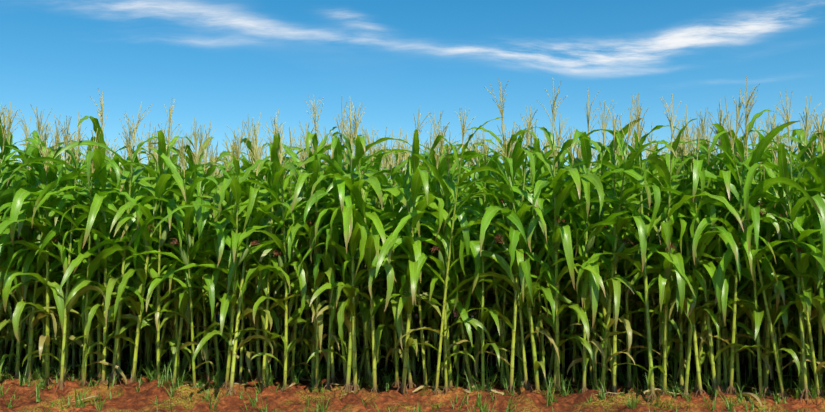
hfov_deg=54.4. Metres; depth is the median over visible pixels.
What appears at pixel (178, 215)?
corn plant
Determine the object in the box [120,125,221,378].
corn plant
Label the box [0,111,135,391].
corn plant
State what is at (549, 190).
corn plant
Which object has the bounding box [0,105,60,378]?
corn plant
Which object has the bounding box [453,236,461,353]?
corn plant
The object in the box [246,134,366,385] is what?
corn plant
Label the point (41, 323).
corn plant
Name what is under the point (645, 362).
corn plant
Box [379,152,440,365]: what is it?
corn plant
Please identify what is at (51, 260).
corn plant
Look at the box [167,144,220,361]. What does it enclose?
corn plant
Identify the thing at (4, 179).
corn plant
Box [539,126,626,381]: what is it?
corn plant
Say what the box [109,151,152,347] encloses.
corn plant
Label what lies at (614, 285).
corn plant
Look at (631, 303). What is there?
corn plant
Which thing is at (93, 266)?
corn plant
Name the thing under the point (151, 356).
corn plant
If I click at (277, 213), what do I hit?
corn plant
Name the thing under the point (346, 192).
corn plant
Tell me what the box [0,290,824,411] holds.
soil
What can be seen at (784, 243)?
corn plant
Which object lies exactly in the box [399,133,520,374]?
corn plant
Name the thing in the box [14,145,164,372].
corn plant
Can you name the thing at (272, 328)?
corn plant
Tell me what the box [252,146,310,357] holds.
corn plant
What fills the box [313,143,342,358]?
corn plant
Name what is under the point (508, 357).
corn plant
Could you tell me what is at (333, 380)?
corn plant
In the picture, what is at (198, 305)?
corn plant
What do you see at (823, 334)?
corn plant
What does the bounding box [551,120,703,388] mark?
corn plant
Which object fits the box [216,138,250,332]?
corn plant
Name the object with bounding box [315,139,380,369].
corn plant
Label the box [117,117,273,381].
corn plant
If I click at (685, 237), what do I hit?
corn plant
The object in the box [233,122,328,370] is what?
corn plant
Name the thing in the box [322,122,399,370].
corn plant
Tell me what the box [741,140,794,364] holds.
corn plant
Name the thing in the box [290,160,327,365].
corn plant
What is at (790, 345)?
corn plant
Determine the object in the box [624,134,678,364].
corn plant
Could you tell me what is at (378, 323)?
corn plant
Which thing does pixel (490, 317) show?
corn plant
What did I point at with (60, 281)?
corn plant
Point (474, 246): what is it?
corn plant
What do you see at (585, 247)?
corn plant
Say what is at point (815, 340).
corn plant
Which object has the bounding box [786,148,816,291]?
corn plant
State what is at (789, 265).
corn plant
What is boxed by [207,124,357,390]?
corn plant
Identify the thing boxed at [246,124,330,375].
corn plant
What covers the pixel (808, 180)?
corn plant
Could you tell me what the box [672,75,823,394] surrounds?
corn plant
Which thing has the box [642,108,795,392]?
corn plant
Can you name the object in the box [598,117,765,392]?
corn plant
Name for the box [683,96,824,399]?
corn plant
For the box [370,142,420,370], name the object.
corn plant
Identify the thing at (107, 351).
corn plant
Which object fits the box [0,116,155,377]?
corn plant
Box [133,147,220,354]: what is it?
corn plant
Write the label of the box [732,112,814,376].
corn plant
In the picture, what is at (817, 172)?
corn plant
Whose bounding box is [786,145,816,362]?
corn plant
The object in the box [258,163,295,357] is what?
corn plant
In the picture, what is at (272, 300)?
corn plant
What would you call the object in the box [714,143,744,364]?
corn plant
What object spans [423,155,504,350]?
corn plant
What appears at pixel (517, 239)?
corn plant
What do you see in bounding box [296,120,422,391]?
corn plant
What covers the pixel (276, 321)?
corn plant
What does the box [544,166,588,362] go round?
corn plant
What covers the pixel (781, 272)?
corn plant
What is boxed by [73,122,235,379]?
corn plant
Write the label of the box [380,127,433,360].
corn plant
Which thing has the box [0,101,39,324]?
corn plant
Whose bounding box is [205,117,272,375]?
corn plant
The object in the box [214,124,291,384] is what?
corn plant
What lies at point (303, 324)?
corn plant
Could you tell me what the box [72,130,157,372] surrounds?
corn plant
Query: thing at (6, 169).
corn plant
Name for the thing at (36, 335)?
corn plant
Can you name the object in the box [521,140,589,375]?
corn plant
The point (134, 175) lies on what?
corn plant
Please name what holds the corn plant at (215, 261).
on the soil
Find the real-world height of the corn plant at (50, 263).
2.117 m
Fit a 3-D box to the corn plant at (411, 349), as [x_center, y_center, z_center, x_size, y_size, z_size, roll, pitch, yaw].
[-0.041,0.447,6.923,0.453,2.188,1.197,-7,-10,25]
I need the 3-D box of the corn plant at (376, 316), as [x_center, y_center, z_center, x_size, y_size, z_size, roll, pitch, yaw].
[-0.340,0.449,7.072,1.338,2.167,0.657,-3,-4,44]
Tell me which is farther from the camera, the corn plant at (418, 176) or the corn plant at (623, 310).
the corn plant at (623, 310)
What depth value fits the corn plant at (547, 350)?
7.25 m
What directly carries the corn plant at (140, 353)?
on the soil
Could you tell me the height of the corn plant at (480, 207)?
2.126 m
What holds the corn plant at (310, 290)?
on the soil
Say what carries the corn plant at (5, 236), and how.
on the soil
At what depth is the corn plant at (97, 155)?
6.22 m
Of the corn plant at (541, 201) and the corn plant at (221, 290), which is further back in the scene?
the corn plant at (221, 290)
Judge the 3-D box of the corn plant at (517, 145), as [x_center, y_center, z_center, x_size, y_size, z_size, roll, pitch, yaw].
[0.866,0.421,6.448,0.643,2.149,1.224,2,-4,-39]
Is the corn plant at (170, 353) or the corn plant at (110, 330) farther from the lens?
the corn plant at (110, 330)
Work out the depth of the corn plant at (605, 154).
6.18 m
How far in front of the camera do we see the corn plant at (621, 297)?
7.23 m
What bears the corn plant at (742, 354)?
on the soil
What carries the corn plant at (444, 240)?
on the soil
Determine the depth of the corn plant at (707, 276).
7.11 m
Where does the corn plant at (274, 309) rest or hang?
on the soil
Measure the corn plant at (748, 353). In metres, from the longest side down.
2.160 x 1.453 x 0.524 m
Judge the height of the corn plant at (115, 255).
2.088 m
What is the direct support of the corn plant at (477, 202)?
on the soil
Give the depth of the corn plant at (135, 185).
8.22 m
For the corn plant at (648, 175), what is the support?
on the soil
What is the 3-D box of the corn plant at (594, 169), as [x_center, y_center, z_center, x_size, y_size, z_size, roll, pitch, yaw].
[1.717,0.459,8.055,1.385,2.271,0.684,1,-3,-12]
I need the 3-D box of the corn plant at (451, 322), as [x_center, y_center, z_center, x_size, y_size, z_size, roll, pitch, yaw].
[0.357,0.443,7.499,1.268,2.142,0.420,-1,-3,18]
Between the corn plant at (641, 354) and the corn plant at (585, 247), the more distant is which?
the corn plant at (641, 354)
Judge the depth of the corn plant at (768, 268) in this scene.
5.98 m
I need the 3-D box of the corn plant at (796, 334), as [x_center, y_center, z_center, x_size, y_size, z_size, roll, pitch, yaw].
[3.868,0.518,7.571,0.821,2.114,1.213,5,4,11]
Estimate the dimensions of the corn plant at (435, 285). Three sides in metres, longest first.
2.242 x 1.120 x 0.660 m
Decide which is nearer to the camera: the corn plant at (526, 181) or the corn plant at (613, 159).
the corn plant at (613, 159)
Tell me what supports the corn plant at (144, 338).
on the soil
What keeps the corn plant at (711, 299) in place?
on the soil
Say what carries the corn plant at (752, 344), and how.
on the soil
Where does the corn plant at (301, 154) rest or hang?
on the soil
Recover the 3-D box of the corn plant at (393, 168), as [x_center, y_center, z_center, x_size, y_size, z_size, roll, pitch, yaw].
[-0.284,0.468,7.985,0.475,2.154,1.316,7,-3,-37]
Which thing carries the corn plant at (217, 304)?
on the soil
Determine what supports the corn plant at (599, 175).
on the soil
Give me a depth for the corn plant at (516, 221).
6.01 m
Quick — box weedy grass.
[0,345,824,411]
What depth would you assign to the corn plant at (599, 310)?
6.56 m
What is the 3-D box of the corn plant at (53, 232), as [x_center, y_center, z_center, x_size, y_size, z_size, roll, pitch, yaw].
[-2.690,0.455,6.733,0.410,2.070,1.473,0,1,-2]
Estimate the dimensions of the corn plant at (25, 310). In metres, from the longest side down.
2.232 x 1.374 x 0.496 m
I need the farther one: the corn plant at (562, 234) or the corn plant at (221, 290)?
the corn plant at (221, 290)
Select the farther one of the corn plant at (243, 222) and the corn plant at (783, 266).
the corn plant at (243, 222)
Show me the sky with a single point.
(223, 63)
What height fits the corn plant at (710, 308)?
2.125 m
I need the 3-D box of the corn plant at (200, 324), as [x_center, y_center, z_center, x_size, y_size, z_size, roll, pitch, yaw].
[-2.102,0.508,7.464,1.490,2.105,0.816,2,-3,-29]
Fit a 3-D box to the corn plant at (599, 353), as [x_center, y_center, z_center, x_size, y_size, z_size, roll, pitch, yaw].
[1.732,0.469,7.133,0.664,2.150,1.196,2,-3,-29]
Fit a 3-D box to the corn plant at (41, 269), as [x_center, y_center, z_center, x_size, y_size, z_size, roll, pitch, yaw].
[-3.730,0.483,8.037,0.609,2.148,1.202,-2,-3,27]
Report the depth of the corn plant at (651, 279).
7.34 m
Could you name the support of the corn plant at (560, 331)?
on the soil
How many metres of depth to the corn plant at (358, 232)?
5.98 m
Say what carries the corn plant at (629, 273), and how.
on the soil
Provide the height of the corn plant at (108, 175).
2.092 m
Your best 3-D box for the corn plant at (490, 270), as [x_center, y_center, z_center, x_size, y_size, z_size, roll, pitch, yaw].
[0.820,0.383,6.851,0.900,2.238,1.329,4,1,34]
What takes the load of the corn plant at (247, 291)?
on the soil
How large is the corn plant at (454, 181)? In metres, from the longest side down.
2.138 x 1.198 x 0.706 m
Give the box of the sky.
[0,0,824,182]
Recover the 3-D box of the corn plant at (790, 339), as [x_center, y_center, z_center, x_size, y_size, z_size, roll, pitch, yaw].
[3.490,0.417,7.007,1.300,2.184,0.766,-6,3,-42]
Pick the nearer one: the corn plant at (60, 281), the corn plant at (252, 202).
the corn plant at (252, 202)
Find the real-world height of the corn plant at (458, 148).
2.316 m
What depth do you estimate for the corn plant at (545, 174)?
6.59 m
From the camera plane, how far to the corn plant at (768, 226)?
6.38 m
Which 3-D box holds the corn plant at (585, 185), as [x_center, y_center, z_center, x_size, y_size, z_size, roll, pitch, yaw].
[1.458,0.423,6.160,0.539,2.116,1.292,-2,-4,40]
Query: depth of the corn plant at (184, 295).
6.20 m
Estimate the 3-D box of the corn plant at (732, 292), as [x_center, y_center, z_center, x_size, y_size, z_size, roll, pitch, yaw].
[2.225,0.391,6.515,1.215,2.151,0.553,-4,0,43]
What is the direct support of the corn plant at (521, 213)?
on the soil
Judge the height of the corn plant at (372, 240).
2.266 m
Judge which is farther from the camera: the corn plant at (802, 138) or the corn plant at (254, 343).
the corn plant at (254, 343)
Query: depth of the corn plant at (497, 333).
7.02 m
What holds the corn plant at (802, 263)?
on the soil
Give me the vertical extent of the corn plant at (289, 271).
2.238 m
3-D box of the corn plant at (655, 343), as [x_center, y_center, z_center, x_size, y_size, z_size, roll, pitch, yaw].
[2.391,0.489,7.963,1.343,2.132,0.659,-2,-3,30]
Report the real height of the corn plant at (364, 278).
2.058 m
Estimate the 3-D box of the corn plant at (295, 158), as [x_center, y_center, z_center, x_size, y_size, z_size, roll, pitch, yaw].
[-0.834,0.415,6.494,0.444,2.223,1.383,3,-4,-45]
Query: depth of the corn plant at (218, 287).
6.82 m
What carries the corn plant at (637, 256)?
on the soil
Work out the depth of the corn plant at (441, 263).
5.98 m
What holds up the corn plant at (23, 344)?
on the soil
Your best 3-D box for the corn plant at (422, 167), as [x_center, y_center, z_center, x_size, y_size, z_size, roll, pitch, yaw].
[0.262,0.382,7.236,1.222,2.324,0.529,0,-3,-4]
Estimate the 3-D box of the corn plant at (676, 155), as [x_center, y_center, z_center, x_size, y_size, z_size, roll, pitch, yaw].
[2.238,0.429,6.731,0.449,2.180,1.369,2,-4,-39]
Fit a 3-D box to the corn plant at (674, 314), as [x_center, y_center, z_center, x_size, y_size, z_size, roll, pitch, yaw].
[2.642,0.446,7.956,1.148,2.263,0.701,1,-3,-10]
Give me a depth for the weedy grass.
6.11 m
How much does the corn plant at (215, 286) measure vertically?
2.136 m
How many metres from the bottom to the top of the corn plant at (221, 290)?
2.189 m
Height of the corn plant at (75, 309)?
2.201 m
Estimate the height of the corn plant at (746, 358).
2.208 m
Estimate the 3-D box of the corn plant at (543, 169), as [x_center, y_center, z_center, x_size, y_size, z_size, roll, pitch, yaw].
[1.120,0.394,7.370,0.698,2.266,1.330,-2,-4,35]
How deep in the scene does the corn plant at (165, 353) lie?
8.25 m
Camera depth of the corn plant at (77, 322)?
8.03 m
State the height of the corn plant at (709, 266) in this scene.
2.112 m
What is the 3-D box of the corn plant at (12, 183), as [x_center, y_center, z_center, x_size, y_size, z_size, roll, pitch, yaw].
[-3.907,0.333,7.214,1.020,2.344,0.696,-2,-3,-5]
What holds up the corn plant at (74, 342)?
on the soil
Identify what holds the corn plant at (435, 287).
on the soil
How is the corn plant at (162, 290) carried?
on the soil
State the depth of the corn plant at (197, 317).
7.07 m
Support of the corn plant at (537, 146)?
on the soil
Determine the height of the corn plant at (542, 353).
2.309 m
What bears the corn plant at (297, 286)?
on the soil
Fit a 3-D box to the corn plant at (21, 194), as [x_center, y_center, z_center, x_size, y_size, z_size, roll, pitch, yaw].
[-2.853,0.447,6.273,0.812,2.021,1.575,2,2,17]
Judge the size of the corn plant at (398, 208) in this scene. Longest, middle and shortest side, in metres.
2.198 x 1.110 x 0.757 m
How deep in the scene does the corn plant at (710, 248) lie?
5.88 m
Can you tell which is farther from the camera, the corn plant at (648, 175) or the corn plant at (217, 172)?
the corn plant at (217, 172)
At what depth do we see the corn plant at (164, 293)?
7.92 m
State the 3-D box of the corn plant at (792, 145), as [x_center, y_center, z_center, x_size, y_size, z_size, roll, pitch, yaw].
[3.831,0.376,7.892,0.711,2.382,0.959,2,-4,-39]
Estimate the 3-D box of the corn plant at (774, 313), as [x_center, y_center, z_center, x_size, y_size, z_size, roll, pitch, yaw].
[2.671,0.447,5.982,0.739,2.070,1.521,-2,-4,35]
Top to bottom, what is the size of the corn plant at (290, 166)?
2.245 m
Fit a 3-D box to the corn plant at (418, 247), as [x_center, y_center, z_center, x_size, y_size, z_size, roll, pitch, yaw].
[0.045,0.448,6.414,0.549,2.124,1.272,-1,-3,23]
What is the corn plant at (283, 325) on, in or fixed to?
on the soil
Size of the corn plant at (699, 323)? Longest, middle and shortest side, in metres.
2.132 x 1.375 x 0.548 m
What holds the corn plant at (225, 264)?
on the soil
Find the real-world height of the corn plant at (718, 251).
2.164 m
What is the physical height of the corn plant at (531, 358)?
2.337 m
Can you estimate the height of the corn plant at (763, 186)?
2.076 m
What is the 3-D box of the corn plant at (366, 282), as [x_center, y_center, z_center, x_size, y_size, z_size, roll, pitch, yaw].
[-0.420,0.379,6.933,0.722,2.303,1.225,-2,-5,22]
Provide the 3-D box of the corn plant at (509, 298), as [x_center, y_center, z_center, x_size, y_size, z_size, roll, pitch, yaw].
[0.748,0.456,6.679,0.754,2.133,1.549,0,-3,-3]
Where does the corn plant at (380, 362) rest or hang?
on the soil
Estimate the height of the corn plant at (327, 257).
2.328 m
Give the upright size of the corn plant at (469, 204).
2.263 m
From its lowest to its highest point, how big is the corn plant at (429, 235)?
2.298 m
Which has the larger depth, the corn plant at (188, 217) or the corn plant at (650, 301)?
the corn plant at (650, 301)
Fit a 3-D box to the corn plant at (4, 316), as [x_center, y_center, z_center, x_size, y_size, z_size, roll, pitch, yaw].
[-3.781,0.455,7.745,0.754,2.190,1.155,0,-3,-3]
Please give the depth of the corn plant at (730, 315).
6.70 m
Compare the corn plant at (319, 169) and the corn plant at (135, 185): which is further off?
the corn plant at (135, 185)
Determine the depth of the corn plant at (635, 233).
5.76 m
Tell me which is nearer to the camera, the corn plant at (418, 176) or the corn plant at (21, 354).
the corn plant at (418, 176)
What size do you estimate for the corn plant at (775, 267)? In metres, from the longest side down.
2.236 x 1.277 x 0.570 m
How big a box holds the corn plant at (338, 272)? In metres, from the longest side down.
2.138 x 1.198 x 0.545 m
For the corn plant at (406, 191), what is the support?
on the soil
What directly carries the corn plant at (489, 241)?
on the soil
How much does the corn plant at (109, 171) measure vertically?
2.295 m
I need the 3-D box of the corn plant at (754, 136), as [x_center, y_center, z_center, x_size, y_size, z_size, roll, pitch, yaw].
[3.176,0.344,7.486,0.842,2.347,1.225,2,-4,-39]
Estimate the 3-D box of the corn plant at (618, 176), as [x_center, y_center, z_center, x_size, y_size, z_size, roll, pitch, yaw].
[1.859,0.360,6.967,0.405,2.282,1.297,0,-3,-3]
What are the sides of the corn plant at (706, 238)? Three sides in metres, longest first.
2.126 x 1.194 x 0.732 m
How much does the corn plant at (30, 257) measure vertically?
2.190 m
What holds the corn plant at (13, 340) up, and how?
on the soil
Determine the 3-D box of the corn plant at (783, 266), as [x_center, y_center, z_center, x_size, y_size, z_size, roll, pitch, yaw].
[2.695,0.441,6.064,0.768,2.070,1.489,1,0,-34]
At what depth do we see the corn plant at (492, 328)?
7.40 m
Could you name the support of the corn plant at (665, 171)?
on the soil
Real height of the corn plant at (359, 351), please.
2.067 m
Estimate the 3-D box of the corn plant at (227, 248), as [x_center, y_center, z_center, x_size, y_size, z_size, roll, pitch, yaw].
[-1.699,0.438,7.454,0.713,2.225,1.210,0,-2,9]
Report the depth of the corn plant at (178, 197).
7.02 m
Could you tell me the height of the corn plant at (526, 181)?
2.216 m
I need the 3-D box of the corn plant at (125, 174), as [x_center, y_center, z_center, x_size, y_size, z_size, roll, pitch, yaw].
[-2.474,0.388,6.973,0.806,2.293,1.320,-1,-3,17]
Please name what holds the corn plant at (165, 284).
on the soil
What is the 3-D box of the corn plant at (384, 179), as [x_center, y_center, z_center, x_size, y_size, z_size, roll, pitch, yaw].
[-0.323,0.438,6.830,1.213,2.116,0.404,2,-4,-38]
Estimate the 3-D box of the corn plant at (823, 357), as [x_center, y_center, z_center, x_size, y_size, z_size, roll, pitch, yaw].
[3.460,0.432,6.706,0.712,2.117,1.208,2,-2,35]
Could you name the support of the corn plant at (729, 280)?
on the soil
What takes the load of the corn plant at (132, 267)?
on the soil
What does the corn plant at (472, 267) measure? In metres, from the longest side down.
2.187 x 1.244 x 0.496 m
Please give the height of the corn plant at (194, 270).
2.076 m
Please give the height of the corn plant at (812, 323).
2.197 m
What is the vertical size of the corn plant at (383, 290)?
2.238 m
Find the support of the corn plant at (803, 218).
on the soil
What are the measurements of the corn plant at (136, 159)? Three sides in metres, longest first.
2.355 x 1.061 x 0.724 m
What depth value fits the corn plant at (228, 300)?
5.98 m
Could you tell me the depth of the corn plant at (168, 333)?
7.48 m
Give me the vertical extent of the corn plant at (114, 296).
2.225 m
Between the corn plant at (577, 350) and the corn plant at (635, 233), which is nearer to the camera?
the corn plant at (635, 233)
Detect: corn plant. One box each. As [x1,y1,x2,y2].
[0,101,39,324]
[0,104,87,340]
[0,105,43,342]
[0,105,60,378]
[0,110,89,374]
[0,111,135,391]
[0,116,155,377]
[0,121,124,376]
[0,122,111,375]
[0,128,192,386]
[0,135,128,385]
[0,151,25,359]
[0,160,52,286]
[0,178,42,346]
[3,133,95,372]
[3,153,36,356]
[3,162,28,289]
[4,159,27,353]
[5,179,80,362]
[6,115,105,381]
[7,161,52,349]
[8,129,162,377]
[8,137,84,370]
[8,147,133,368]
[11,134,93,367]
[11,140,135,357]
[12,146,87,359]
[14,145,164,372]
[15,219,114,365]
[25,136,84,371]
[32,102,195,383]
[34,145,124,379]
[39,155,136,363]
[58,88,143,383]
[58,118,191,372]
[59,131,125,340]
[72,124,165,365]
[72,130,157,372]
[72,142,133,349]
[72,171,140,365]
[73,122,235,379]
[75,138,145,376]
[78,121,185,374]
[93,126,213,367]
[95,141,151,338]
[96,134,163,359]
[100,136,261,386]
[101,144,145,329]
[102,98,194,383]
[103,138,177,360]
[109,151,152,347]
[110,149,261,366]
[113,127,205,365]
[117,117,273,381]
[119,132,227,373]
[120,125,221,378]
[123,124,182,366]
[126,121,235,388]
[131,141,240,372]
[132,148,167,360]
[132,158,167,356]
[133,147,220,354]
[135,130,214,380]
[135,154,180,364]
[136,127,241,375]
[139,155,161,350]
[145,153,190,339]
[145,155,222,365]
[146,127,237,382]
[147,122,312,387]
[151,143,223,369]
[163,139,303,395]
[165,130,305,383]
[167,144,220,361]
[171,134,247,366]
[182,130,264,363]
[185,113,306,382]
[190,153,220,342]
[191,136,272,374]
[192,156,239,356]
[202,108,342,389]
[204,155,262,362]
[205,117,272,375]
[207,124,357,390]
[207,150,234,359]
[213,138,281,368]
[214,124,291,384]
[215,138,289,349]
[215,156,246,345]
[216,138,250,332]
[218,146,254,352]
[224,128,330,376]
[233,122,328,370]
[237,129,320,377]
[240,143,284,361]
[240,148,301,306]
[244,121,372,382]
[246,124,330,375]
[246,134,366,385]
[247,141,300,367]
[248,130,414,386]
[252,138,312,339]
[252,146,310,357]
[257,135,383,386]
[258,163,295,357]
[265,125,390,384]
[268,132,330,349]
[268,145,325,347]
[273,142,298,369]
[284,137,364,365]
[286,137,343,355]
[287,98,385,389]
[287,145,327,365]
[288,95,352,386]
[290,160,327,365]
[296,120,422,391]
[300,103,429,391]
[309,129,455,386]
[309,135,433,378]
[310,113,410,385]
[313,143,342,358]
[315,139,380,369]
[319,120,388,379]
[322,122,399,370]
[322,132,405,336]
[323,96,416,392]
[326,127,456,350]
[327,170,394,366]
[328,129,440,373]
[333,171,389,369]
[338,129,419,388]
[342,147,394,353]
[342,162,362,352]
[355,129,388,366]
[359,139,436,371]
[360,136,451,381]
[364,133,453,386]
[368,124,498,364]
[368,132,496,393]
[369,147,404,357]
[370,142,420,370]
[375,106,462,393]
[375,107,520,393]
[378,110,502,386]
[378,134,490,388]
[379,118,496,372]
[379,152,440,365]
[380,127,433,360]
[384,158,423,349]
[385,162,428,358]
[394,112,498,382]
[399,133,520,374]
[411,141,534,376]
[413,138,433,358]
[417,162,447,357]
[421,145,500,358]
[423,130,546,382]
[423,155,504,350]
[424,129,520,380]
[426,139,498,361]
[431,125,568,391]
[436,128,460,351]
[439,107,617,393]
[446,77,577,390]
[447,142,500,366]
[448,123,531,354]
[450,143,505,373]
[451,122,526,371]
[451,153,470,339]
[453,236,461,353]
[456,150,529,362]
[457,143,597,374]
[458,125,591,372]
[459,126,581,388]
[460,124,564,390]
[463,136,559,381]
[464,161,529,367]
[468,106,599,387]
[474,139,525,368]
[480,116,602,388]
[499,122,575,375]
[500,78,605,391]
[506,148,552,363]
[511,127,615,361]
[512,145,621,367]
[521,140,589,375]
[523,100,676,389]
[523,114,573,381]
[525,126,553,367]
[527,124,651,389]
[529,102,701,395]
[532,91,660,392]
[532,132,659,378]
[532,156,656,350]
[537,138,566,363]
[538,153,608,380]
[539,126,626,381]
[543,143,612,369]
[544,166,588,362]
[546,142,652,378]
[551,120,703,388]
[552,93,741,401]
[552,150,619,380]
[561,94,695,395]
[564,150,600,337]
[571,129,660,360]
[581,203,601,346]
[589,113,691,376]
[590,152,612,330]
[593,135,647,367]
[594,153,656,347]
[595,133,657,370]
[595,140,696,355]
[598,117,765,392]
[598,127,658,374]
[603,130,748,396]
[603,154,627,358]
[609,126,673,356]
[611,147,647,344]
[618,105,787,392]
[620,143,687,370]
[621,129,738,357]
[621,136,728,363]
[621,145,701,351]
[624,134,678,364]
[624,153,661,359]
[627,116,754,396]
[629,122,760,382]
[633,126,716,392]
[634,99,808,391]
[637,128,722,369]
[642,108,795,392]
[643,94,743,395]
[644,153,684,356]
[647,120,762,379]
[647,147,678,352]
[648,127,714,385]
[653,89,779,392]
[657,137,760,371]
[671,109,799,393]
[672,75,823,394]
[674,167,737,350]
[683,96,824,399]
[684,128,740,377]
[702,157,742,348]
[704,117,824,398]
[704,137,824,397]
[705,129,824,395]
[707,103,815,385]
[710,128,775,377]
[712,119,798,363]
[714,129,800,369]
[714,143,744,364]
[714,284,747,361]
[716,129,782,380]
[719,88,824,404]
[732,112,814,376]
[733,136,823,379]
[737,114,824,347]
[737,186,782,364]
[739,140,824,376]
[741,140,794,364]
[745,114,824,396]
[757,125,815,342]
[758,131,800,362]
[759,96,824,395]
[760,150,822,367]
[764,123,824,395]
[770,118,824,385]
[772,108,824,327]
[778,293,797,349]
[780,198,824,379]
[781,138,822,356]
[783,110,824,340]
[784,134,822,352]
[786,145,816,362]
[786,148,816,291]
[787,144,824,310]
[787,290,816,357]
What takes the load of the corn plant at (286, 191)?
on the soil
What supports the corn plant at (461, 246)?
on the soil
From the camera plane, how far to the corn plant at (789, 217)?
7.50 m
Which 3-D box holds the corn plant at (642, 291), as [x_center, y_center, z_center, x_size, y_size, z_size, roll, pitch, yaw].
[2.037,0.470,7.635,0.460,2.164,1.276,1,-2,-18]
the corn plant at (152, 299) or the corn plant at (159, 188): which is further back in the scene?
the corn plant at (152, 299)
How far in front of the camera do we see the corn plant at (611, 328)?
7.28 m
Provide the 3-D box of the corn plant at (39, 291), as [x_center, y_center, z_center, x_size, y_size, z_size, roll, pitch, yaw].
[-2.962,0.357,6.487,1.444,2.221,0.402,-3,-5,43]
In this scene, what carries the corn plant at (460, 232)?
on the soil
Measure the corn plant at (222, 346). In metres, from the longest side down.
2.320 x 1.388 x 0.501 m
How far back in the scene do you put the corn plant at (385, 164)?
7.90 m
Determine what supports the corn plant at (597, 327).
on the soil
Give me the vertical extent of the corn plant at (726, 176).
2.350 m
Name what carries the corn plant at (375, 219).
on the soil
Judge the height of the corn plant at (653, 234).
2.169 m
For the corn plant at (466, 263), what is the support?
on the soil
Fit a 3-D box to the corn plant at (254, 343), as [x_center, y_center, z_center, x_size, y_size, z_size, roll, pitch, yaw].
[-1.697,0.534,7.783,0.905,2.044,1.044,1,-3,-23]
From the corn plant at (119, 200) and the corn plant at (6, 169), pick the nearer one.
the corn plant at (6, 169)
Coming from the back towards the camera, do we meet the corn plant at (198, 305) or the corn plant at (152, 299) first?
the corn plant at (152, 299)
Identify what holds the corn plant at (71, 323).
on the soil
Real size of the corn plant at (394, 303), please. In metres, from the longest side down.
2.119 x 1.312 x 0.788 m
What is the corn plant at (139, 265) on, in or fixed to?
on the soil
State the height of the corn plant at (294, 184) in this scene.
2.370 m
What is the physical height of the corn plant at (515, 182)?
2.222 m
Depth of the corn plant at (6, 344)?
8.13 m
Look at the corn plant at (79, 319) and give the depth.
7.54 m
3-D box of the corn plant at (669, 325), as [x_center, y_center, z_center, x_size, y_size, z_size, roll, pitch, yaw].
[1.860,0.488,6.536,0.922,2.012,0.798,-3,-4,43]
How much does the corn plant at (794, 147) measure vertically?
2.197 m
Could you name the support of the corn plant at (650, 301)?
on the soil
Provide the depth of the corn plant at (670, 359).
7.20 m
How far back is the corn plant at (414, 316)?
7.88 m
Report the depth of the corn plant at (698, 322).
7.60 m
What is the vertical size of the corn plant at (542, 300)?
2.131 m
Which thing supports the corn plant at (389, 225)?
on the soil
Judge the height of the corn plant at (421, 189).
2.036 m
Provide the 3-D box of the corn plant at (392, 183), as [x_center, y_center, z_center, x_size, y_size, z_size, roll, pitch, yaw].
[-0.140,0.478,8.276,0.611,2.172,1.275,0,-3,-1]
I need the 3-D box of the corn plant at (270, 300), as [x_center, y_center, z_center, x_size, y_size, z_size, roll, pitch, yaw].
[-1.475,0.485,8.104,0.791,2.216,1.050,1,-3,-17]
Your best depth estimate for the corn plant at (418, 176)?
5.92 m
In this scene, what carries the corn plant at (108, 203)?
on the soil

